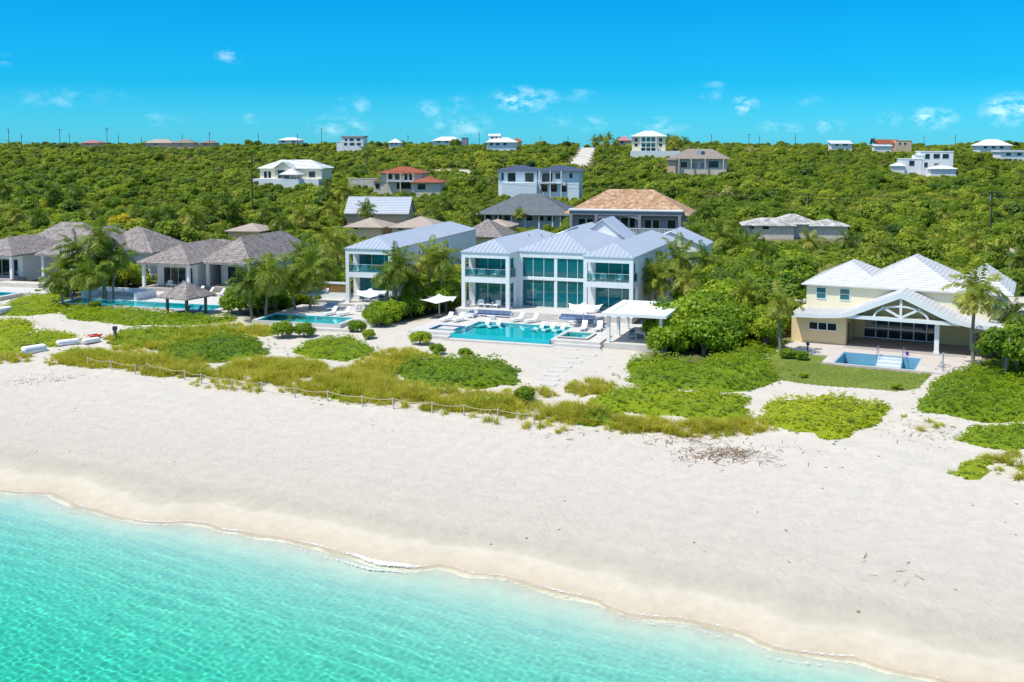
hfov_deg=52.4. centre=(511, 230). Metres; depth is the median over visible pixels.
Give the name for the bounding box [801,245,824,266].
coconut palm
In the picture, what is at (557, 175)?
window
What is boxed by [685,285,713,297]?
sea grape
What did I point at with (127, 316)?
beach shrub
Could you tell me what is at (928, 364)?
patio
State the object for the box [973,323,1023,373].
broadleaf tree
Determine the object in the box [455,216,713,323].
villa
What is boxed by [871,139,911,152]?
hill house
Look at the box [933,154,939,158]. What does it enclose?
window
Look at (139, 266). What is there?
broadleaf tree
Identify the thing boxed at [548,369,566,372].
stepping slab
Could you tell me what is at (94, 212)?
coconut palm
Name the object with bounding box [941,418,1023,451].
beach shrub
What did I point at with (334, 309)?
sun lounger
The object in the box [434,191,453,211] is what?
coconut palm
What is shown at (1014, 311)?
coconut palm
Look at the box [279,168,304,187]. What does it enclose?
garden pavilion
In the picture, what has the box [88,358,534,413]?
rope
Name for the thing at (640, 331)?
dining table
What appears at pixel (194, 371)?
beach shrub
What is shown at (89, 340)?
boat hull
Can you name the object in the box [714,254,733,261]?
broadleaf tree
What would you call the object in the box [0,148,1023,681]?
ground
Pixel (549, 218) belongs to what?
window
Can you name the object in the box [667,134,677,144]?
coconut palm
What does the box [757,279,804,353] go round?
coconut palm
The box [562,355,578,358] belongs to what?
stepping slab
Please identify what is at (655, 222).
window
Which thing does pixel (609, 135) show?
coconut palm
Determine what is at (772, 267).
coconut palm
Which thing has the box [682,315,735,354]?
sea grape
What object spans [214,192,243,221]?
coconut palm
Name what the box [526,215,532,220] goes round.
window
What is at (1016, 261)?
coconut palm
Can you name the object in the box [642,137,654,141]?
window
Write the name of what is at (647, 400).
beach shrub
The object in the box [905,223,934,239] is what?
coconut palm
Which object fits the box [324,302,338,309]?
outdoor sofa
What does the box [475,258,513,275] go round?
window
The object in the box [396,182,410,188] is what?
window
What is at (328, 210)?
coconut palm
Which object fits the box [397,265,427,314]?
coconut palm
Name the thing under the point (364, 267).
armchair
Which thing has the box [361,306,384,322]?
sea grape
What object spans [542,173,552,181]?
window
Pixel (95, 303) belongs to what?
sea grape
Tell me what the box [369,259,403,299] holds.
coconut palm
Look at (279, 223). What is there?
coconut palm
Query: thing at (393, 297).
sea grape
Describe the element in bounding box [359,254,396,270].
window
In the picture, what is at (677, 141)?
coconut palm
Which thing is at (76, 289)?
scrub bush
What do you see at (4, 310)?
boat hull
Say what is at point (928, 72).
sky
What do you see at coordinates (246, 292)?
coconut palm
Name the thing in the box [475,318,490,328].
sun lounger
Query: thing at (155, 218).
coconut palm
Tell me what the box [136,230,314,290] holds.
shingle villa
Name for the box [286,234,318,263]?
coconut palm
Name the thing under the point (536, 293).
window
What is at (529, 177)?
window
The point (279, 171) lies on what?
window
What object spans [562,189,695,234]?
villa house
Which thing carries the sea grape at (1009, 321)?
on the ground at (630, 524)
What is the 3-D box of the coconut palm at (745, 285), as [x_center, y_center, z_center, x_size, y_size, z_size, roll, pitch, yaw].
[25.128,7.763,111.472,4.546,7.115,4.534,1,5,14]
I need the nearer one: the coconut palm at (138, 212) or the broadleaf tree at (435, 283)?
the broadleaf tree at (435, 283)
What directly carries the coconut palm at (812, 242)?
on the ground at (630, 524)
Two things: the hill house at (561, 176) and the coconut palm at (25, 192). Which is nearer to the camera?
the coconut palm at (25, 192)
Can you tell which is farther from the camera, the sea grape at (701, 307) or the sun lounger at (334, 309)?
the sun lounger at (334, 309)
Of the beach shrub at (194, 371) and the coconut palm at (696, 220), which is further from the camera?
the coconut palm at (696, 220)
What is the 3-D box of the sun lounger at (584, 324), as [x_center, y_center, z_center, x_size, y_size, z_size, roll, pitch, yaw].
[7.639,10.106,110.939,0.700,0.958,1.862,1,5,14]
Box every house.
[81,140,105,146]
[145,139,174,147]
[172,139,198,148]
[200,140,218,147]
[253,160,334,185]
[277,137,304,144]
[336,136,367,151]
[372,167,447,196]
[387,139,402,148]
[432,137,467,145]
[476,193,573,229]
[486,134,518,150]
[494,165,585,199]
[514,138,522,145]
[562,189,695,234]
[617,136,631,144]
[630,131,679,158]
[666,149,729,174]
[739,214,850,238]
[785,254,1023,357]
[827,140,853,150]
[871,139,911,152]
[897,151,953,174]
[970,139,1013,152]
[991,150,1023,160]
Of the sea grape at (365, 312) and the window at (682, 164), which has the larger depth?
the window at (682, 164)
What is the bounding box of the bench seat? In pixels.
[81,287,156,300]
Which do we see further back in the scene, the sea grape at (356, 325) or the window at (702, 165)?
the window at (702, 165)
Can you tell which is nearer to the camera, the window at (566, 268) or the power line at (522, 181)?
the window at (566, 268)
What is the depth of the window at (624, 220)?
200.73 m
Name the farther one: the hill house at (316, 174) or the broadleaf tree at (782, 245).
the hill house at (316, 174)
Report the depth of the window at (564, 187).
280.67 m
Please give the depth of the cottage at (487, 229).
191.33 m
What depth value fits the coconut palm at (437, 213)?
214.19 m
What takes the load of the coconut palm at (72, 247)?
on the ground at (630, 524)
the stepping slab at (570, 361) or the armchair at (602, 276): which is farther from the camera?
the armchair at (602, 276)
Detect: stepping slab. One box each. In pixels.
[540,377,560,380]
[540,382,556,386]
[543,373,559,376]
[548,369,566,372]
[553,365,571,367]
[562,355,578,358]
[564,347,578,349]
[567,360,582,362]
[580,353,596,356]
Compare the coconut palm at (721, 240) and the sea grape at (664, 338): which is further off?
the coconut palm at (721, 240)
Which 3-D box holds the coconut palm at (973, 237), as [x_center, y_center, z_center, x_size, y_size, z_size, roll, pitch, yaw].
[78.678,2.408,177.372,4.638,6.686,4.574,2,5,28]
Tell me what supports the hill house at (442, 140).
on the ground at (630, 524)
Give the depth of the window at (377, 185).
288.94 m
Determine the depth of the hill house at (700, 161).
353.03 m
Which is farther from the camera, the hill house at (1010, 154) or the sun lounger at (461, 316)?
the hill house at (1010, 154)
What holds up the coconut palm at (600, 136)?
on the ground at (630, 524)
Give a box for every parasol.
[299,287,329,308]
[353,288,385,303]
[420,294,456,315]
[564,302,602,325]
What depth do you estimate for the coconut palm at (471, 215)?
214.03 m
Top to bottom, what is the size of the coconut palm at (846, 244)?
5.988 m
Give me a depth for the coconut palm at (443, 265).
124.14 m
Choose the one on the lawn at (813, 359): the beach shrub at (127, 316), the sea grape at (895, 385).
the sea grape at (895, 385)
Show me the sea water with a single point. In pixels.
(86, 596)
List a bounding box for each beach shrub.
[0,292,78,315]
[0,315,87,353]
[43,346,116,361]
[53,303,247,326]
[94,319,243,349]
[136,362,217,377]
[156,332,275,362]
[248,356,315,375]
[283,334,378,361]
[309,384,369,403]
[388,351,528,389]
[441,394,542,413]
[563,404,620,430]
[580,379,768,422]
[609,335,791,391]
[742,337,791,354]
[746,389,892,439]
[911,357,1023,422]
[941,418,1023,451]
[946,454,1002,479]
[980,452,1023,471]
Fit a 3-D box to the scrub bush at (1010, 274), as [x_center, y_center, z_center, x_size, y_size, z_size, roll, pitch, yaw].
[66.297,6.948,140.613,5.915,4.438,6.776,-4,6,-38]
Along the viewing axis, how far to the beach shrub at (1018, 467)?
67.17 m
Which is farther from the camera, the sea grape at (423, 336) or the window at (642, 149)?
the window at (642, 149)
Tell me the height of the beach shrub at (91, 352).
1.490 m
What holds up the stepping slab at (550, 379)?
on the ground at (630, 524)
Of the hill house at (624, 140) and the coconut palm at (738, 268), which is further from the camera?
the hill house at (624, 140)
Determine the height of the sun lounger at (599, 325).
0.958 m
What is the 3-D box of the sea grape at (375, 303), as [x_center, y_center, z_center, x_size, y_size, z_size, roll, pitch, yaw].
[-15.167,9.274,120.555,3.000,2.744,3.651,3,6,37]
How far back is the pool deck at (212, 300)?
135.28 m
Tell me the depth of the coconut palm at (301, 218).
210.76 m
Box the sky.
[0,0,1023,147]
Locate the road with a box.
[570,148,595,165]
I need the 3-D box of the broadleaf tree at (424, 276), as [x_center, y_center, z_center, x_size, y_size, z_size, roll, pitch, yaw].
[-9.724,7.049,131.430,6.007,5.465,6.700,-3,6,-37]
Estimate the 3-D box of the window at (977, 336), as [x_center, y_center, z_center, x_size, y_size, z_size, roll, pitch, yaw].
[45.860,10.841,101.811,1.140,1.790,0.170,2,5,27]
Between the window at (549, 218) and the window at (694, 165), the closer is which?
the window at (549, 218)
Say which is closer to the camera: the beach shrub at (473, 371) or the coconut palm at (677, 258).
the beach shrub at (473, 371)
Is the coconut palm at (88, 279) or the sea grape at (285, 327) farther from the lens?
the coconut palm at (88, 279)
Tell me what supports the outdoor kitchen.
on the ground at (630, 524)
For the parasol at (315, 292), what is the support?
on the pool deck at (301, 309)
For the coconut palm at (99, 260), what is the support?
on the ground at (630, 524)
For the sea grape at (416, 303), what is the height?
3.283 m
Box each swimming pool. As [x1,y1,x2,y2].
[0,292,12,295]
[64,298,219,309]
[258,314,351,323]
[451,321,570,343]
[834,345,920,369]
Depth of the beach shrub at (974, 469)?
67.35 m
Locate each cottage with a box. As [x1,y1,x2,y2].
[224,223,273,238]
[343,217,396,238]
[387,216,442,232]
[472,219,516,244]
[492,219,518,230]
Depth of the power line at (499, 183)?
232.06 m
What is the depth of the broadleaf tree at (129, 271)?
147.01 m
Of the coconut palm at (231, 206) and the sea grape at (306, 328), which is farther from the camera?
the coconut palm at (231, 206)
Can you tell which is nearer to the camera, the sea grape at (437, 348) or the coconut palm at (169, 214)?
the sea grape at (437, 348)
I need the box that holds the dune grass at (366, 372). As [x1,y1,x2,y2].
[0,320,1023,480]
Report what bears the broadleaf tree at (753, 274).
on the ground at (630, 524)
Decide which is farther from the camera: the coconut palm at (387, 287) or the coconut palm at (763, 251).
the coconut palm at (763, 251)
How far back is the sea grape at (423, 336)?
105.92 m
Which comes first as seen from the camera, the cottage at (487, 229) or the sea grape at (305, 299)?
the sea grape at (305, 299)
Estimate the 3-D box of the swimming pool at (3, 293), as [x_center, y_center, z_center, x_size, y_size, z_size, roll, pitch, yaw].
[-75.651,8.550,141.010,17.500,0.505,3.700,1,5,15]
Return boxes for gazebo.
[155,282,216,313]
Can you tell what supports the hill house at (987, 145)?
on the ground at (630, 524)
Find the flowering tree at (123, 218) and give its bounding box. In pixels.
[107,213,132,223]
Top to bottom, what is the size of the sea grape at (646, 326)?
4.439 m
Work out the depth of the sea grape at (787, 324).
109.16 m
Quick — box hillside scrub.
[0,136,1023,290]
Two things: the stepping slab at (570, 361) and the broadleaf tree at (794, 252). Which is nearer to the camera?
the stepping slab at (570, 361)
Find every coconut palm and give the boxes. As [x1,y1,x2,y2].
[0,176,16,204]
[3,200,29,225]
[16,179,35,196]
[27,206,51,228]
[37,262,70,304]
[38,180,65,207]
[43,249,79,298]
[51,228,92,276]
[63,179,86,201]
[68,254,109,302]
[74,215,122,298]
[78,246,120,298]
[84,201,103,219]
[102,237,138,298]
[127,202,151,224]
[141,205,166,228]
[159,200,181,219]
[175,196,208,227]
[198,194,220,215]
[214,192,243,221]
[223,261,263,321]
[242,252,291,315]
[253,199,274,223]
[268,209,292,231]
[271,257,304,309]
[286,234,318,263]
[287,250,336,309]
[288,200,315,227]
[296,236,333,267]
[305,246,341,277]
[308,213,356,267]
[317,183,334,198]
[317,195,340,216]
[330,175,356,201]
[355,198,377,218]
[357,142,374,164]
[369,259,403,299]
[379,241,425,300]
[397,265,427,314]
[411,234,451,311]
[421,239,461,313]
[427,204,444,220]
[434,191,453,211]
[464,201,481,224]
[513,206,526,226]
[589,134,600,145]
[598,133,604,144]
[600,136,610,150]
[605,131,612,141]
[610,136,621,148]
[641,250,683,300]
[657,232,704,282]
[665,134,671,148]
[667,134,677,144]
[670,135,682,150]
[671,265,702,295]
[682,136,689,149]
[682,217,709,239]
[683,217,706,234]
[686,240,722,277]
[691,271,730,289]
[694,199,716,222]
[703,218,741,253]
[704,249,741,272]
[705,259,755,284]
[712,213,738,231]
[722,229,760,256]
[728,270,767,307]
[741,227,763,242]
[741,233,778,264]
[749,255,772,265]
[752,252,788,274]
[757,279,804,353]
[795,226,826,250]
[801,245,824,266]
[834,229,862,250]
[864,230,905,260]
[880,200,896,214]
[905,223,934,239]
[932,201,953,219]
[940,260,1011,365]
[959,226,987,250]
[976,238,1013,265]
[989,290,1023,324]
[1002,242,1023,268]
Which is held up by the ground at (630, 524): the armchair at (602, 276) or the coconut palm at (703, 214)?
the coconut palm at (703, 214)
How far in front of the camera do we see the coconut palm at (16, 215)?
215.86 m
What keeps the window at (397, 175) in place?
in the hill house at (418, 184)
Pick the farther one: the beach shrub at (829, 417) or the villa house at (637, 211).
the villa house at (637, 211)
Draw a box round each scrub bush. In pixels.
[51,284,68,296]
[63,280,81,294]
[817,261,839,272]
[860,260,882,268]
[999,266,1023,292]
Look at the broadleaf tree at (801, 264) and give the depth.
133.85 m
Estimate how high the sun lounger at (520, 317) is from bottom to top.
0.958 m
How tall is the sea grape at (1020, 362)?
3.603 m
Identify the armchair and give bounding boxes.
[166,280,172,286]
[355,304,361,311]
[360,264,367,271]
[478,268,484,275]
[478,299,483,306]
[491,269,499,276]
[492,300,500,307]
[600,273,606,278]
[615,274,623,281]
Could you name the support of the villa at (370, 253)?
on the ground at (630, 524)
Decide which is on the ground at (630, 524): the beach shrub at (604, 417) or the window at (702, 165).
the beach shrub at (604, 417)
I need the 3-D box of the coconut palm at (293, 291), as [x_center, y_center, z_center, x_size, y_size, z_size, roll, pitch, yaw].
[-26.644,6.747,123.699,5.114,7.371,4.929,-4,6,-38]
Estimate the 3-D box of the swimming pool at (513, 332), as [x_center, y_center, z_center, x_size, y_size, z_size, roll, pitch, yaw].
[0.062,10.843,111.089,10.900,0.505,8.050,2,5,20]
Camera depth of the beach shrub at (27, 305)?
130.18 m
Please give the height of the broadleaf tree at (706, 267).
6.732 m
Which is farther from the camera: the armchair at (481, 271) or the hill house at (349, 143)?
the hill house at (349, 143)
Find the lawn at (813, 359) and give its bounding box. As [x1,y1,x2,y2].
[767,339,928,390]
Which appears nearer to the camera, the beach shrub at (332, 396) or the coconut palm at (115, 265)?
the beach shrub at (332, 396)
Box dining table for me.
[635,329,645,339]
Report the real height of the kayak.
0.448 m
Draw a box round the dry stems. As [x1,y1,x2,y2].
[2,367,965,585]
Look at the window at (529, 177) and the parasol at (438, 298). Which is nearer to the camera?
the parasol at (438, 298)
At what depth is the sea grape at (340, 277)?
138.06 m
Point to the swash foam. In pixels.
(377, 562)
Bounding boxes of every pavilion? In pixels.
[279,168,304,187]
[601,300,679,341]
[889,162,905,173]
[926,165,956,176]
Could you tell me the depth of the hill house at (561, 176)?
281.08 m
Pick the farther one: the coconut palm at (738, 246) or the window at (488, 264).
the coconut palm at (738, 246)
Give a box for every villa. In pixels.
[0,222,232,281]
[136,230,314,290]
[339,221,476,306]
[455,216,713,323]
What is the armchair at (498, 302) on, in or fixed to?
on the villa at (547, 276)
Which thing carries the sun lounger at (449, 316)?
on the pool deck at (598, 342)
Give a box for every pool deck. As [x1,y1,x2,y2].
[0,287,51,300]
[54,291,244,312]
[250,304,381,331]
[407,313,670,352]
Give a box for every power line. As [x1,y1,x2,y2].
[6,140,1019,195]
[8,144,1023,199]
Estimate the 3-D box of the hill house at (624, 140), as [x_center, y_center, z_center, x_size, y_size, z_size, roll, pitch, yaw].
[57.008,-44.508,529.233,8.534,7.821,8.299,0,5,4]
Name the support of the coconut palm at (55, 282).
on the ground at (630, 524)
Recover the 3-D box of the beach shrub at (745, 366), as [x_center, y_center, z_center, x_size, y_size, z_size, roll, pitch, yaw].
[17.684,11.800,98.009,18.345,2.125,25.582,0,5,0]
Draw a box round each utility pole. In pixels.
[250,154,255,208]
[986,190,997,228]
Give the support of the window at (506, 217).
in the villa house at (542, 211)
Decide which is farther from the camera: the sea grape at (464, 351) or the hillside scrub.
the hillside scrub
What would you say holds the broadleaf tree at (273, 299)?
on the ground at (630, 524)
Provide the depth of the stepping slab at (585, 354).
100.80 m
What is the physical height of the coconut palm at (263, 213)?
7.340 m
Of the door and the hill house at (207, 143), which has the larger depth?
the hill house at (207, 143)
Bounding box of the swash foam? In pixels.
[7,490,947,680]
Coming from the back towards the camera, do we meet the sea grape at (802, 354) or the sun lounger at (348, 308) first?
the sun lounger at (348, 308)
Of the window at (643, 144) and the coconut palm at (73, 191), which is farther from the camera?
the window at (643, 144)
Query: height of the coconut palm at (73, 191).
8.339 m
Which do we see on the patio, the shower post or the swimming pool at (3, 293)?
the shower post
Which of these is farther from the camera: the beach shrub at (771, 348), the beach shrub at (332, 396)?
the beach shrub at (771, 348)
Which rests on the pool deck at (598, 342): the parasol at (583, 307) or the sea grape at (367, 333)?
the parasol at (583, 307)
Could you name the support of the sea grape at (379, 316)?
on the ground at (630, 524)
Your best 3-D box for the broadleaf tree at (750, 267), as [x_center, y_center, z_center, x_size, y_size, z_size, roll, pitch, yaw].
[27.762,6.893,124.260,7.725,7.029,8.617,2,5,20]
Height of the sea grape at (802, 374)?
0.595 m
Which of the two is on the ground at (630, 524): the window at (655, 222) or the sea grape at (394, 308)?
the sea grape at (394, 308)
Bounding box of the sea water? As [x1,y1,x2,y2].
[0,493,931,681]
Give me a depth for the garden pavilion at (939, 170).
346.66 m
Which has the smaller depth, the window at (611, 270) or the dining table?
the dining table
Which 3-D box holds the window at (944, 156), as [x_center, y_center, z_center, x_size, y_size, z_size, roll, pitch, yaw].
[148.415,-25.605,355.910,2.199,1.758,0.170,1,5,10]
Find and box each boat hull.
[0,306,11,314]
[21,344,46,354]
[56,338,79,345]
[82,337,99,343]
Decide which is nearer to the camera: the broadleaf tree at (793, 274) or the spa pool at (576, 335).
the spa pool at (576, 335)
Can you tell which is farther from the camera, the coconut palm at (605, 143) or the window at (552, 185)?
the coconut palm at (605, 143)
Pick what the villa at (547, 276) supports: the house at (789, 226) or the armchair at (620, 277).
the armchair at (620, 277)
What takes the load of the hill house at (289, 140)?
on the ground at (630, 524)
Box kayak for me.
[87,333,102,337]
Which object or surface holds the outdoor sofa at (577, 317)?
on the pool deck at (598, 342)
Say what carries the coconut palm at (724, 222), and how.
on the ground at (630, 524)
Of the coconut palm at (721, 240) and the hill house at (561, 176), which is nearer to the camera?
the coconut palm at (721, 240)
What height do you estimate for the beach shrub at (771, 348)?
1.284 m
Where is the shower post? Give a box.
[942,352,945,371]
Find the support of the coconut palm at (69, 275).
on the ground at (630, 524)
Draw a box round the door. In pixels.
[847,322,849,342]
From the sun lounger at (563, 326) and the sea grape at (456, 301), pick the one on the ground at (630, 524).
the sea grape at (456, 301)
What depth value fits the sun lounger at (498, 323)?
114.95 m
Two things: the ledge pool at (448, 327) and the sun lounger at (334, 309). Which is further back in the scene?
the sun lounger at (334, 309)
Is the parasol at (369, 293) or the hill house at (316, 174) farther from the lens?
the hill house at (316, 174)
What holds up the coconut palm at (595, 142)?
on the ground at (630, 524)
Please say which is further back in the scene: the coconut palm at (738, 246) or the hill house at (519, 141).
the hill house at (519, 141)
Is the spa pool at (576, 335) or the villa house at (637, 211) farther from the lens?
the villa house at (637, 211)
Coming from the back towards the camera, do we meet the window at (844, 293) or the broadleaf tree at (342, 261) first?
the broadleaf tree at (342, 261)
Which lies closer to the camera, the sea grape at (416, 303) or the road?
the sea grape at (416, 303)
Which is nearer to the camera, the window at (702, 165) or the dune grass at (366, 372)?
the dune grass at (366, 372)
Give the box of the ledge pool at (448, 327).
[430,325,464,330]
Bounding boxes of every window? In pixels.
[0,259,18,275]
[163,267,192,284]
[227,266,246,283]
[277,170,288,178]
[309,171,315,177]
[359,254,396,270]
[359,277,397,300]
[375,183,379,188]
[388,173,392,179]
[395,173,399,179]
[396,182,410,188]
[417,184,425,189]
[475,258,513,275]
[475,282,513,305]
[504,215,510,220]
[507,173,515,181]
[522,279,553,307]
[523,257,554,277]
[525,173,533,181]
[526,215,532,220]
[541,184,547,191]
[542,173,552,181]
[547,216,554,220]
[551,184,556,191]
[555,173,560,178]
[557,258,582,278]
[557,281,582,307]
[560,185,566,191]
[578,218,585,224]
[586,218,593,222]
[595,263,635,280]
[595,287,635,310]
[620,217,627,227]
[629,217,635,229]
[641,148,655,150]
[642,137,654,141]
[642,143,654,146]
[644,219,651,230]
[652,219,659,230]
[667,220,675,230]
[680,162,686,167]
[689,162,696,168]
[700,163,704,168]
[708,161,718,167]
[809,321,836,330]
[816,287,826,298]
[839,288,849,300]
[863,316,935,342]
[909,160,914,165]
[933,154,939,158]
[942,154,948,158]
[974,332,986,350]
[993,298,1002,309]
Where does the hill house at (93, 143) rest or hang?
on the ground at (630, 524)
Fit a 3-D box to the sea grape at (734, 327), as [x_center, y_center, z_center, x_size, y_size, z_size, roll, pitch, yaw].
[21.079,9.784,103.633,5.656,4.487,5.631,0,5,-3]
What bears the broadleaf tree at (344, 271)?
on the ground at (630, 524)
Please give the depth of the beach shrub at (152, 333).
112.14 m
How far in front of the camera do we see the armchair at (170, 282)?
145.62 m
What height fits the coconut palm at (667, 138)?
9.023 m
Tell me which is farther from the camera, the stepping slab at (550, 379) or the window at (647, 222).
the window at (647, 222)
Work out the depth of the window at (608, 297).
119.37 m
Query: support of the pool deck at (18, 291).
on the ground at (630, 524)
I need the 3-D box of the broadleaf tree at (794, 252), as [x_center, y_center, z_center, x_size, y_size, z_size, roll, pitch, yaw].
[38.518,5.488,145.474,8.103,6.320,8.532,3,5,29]
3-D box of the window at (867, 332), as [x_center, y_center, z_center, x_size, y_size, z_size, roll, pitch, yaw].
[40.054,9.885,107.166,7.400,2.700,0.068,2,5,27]
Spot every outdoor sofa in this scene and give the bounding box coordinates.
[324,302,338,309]
[466,309,477,317]
[477,309,512,316]
[558,313,596,321]
[593,316,604,324]
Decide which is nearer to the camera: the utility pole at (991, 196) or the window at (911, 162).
the utility pole at (991, 196)
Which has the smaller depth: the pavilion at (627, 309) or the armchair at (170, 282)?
the pavilion at (627, 309)
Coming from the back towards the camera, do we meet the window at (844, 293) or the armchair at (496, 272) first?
the armchair at (496, 272)
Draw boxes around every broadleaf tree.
[115,263,137,287]
[134,264,149,273]
[218,290,252,314]
[246,287,280,315]
[274,289,288,311]
[325,272,334,281]
[329,255,351,267]
[334,267,353,282]
[413,269,455,283]
[427,279,444,307]
[434,282,459,312]
[445,277,468,306]
[452,264,460,275]
[697,257,731,277]
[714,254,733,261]
[720,260,774,277]
[720,270,761,281]
[732,256,754,265]
[733,246,770,259]
[748,316,785,343]
[753,270,809,308]
[754,304,785,337]
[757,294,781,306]
[761,240,802,252]
[763,248,789,265]
[772,254,818,277]
[775,247,820,267]
[778,270,807,277]
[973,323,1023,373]
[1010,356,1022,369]
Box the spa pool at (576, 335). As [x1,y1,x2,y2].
[556,331,596,338]
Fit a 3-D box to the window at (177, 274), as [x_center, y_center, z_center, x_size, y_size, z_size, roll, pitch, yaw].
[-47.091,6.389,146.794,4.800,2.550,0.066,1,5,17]
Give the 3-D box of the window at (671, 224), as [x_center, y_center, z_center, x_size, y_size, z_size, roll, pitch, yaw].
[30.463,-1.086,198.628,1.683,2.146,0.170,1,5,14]
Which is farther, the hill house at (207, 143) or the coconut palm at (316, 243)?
the hill house at (207, 143)
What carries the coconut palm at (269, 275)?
on the ground at (630, 524)
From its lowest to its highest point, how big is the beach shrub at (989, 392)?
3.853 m
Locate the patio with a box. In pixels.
[776,341,981,374]
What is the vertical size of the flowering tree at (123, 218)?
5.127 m
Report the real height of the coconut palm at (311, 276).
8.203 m
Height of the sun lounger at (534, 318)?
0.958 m
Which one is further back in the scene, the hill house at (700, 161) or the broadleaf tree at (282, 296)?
the hill house at (700, 161)
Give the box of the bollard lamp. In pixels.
[112,326,116,337]
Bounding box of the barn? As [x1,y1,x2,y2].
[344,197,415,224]
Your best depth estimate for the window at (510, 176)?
283.97 m
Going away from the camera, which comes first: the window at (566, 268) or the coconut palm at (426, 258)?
the window at (566, 268)
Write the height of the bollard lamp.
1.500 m
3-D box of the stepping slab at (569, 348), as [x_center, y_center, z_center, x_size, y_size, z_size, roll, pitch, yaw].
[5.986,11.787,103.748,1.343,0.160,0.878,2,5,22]
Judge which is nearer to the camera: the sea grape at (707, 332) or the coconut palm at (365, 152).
the sea grape at (707, 332)
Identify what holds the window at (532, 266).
in the villa at (547, 276)
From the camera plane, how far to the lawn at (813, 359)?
91.57 m
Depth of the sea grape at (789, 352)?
98.46 m
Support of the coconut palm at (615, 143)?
on the ground at (630, 524)
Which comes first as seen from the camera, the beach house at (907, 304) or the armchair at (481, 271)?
the beach house at (907, 304)
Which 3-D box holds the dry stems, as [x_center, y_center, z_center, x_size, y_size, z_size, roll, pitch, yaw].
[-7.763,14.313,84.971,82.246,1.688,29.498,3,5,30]
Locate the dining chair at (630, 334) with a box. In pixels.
[628,330,635,338]
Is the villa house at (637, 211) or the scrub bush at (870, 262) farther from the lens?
the villa house at (637, 211)
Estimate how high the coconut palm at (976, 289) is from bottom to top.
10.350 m
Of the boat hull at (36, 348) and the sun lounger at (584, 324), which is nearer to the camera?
the boat hull at (36, 348)
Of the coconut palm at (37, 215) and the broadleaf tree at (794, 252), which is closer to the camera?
the broadleaf tree at (794, 252)
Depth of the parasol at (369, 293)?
123.44 m
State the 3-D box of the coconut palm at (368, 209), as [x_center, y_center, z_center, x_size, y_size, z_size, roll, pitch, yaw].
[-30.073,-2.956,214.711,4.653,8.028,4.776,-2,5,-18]
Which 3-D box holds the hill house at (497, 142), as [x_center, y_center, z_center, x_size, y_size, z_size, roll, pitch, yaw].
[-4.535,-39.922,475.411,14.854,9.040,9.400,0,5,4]
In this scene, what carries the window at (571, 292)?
in the villa at (547, 276)
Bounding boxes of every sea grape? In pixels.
[88,300,101,308]
[132,268,151,286]
[217,282,247,311]
[269,320,294,337]
[277,297,292,308]
[283,280,304,306]
[293,321,316,336]
[296,295,320,304]
[331,268,345,287]
[347,319,366,331]
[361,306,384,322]
[362,329,375,338]
[366,309,393,326]
[367,299,382,307]
[376,301,402,320]
[386,295,401,300]
[387,298,410,316]
[397,293,427,316]
[408,330,431,343]
[410,283,439,313]
[429,343,446,352]
[434,287,449,310]
[446,281,468,309]
[457,347,473,355]
[514,386,534,401]
[640,296,678,323]
[640,304,683,338]
[645,325,690,354]
[647,310,687,348]
[669,276,710,301]
[669,294,733,319]
[675,293,707,305]
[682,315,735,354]
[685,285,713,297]
[685,311,706,349]
[698,291,729,306]
[703,277,764,308]
[704,307,751,345]
[715,299,760,341]
[725,296,751,308]
[777,313,791,331]
[779,348,795,358]
[795,350,808,359]
[799,372,808,376]
[890,382,902,388]
[994,319,1023,356]
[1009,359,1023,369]
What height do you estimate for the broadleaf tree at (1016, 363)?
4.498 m
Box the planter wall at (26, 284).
[0,281,46,287]
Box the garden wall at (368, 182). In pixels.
[348,178,378,187]
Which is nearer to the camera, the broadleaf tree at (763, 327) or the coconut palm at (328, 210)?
the broadleaf tree at (763, 327)
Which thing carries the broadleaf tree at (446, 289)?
on the ground at (630, 524)
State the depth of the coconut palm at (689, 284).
118.35 m
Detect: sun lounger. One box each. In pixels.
[188,306,202,313]
[322,306,337,315]
[336,306,350,316]
[439,312,453,322]
[451,312,465,322]
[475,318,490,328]
[486,319,502,328]
[509,312,524,322]
[523,313,538,323]
[530,321,545,331]
[540,322,556,330]
[551,323,566,333]
[579,320,587,330]
[594,320,602,331]
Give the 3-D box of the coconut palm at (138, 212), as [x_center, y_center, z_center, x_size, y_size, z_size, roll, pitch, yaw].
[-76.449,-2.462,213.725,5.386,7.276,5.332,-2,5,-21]
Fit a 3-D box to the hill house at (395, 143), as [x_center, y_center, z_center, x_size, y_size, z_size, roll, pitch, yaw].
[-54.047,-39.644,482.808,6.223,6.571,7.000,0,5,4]
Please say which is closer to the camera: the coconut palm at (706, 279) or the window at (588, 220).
the coconut palm at (706, 279)
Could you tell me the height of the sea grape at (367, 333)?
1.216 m
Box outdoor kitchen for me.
[314,281,345,304]
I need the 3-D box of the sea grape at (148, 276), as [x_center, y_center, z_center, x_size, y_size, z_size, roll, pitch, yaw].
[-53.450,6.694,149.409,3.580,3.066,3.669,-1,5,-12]
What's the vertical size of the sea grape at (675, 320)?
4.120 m
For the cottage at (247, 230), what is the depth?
203.73 m
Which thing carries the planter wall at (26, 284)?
on the pool deck at (18, 291)

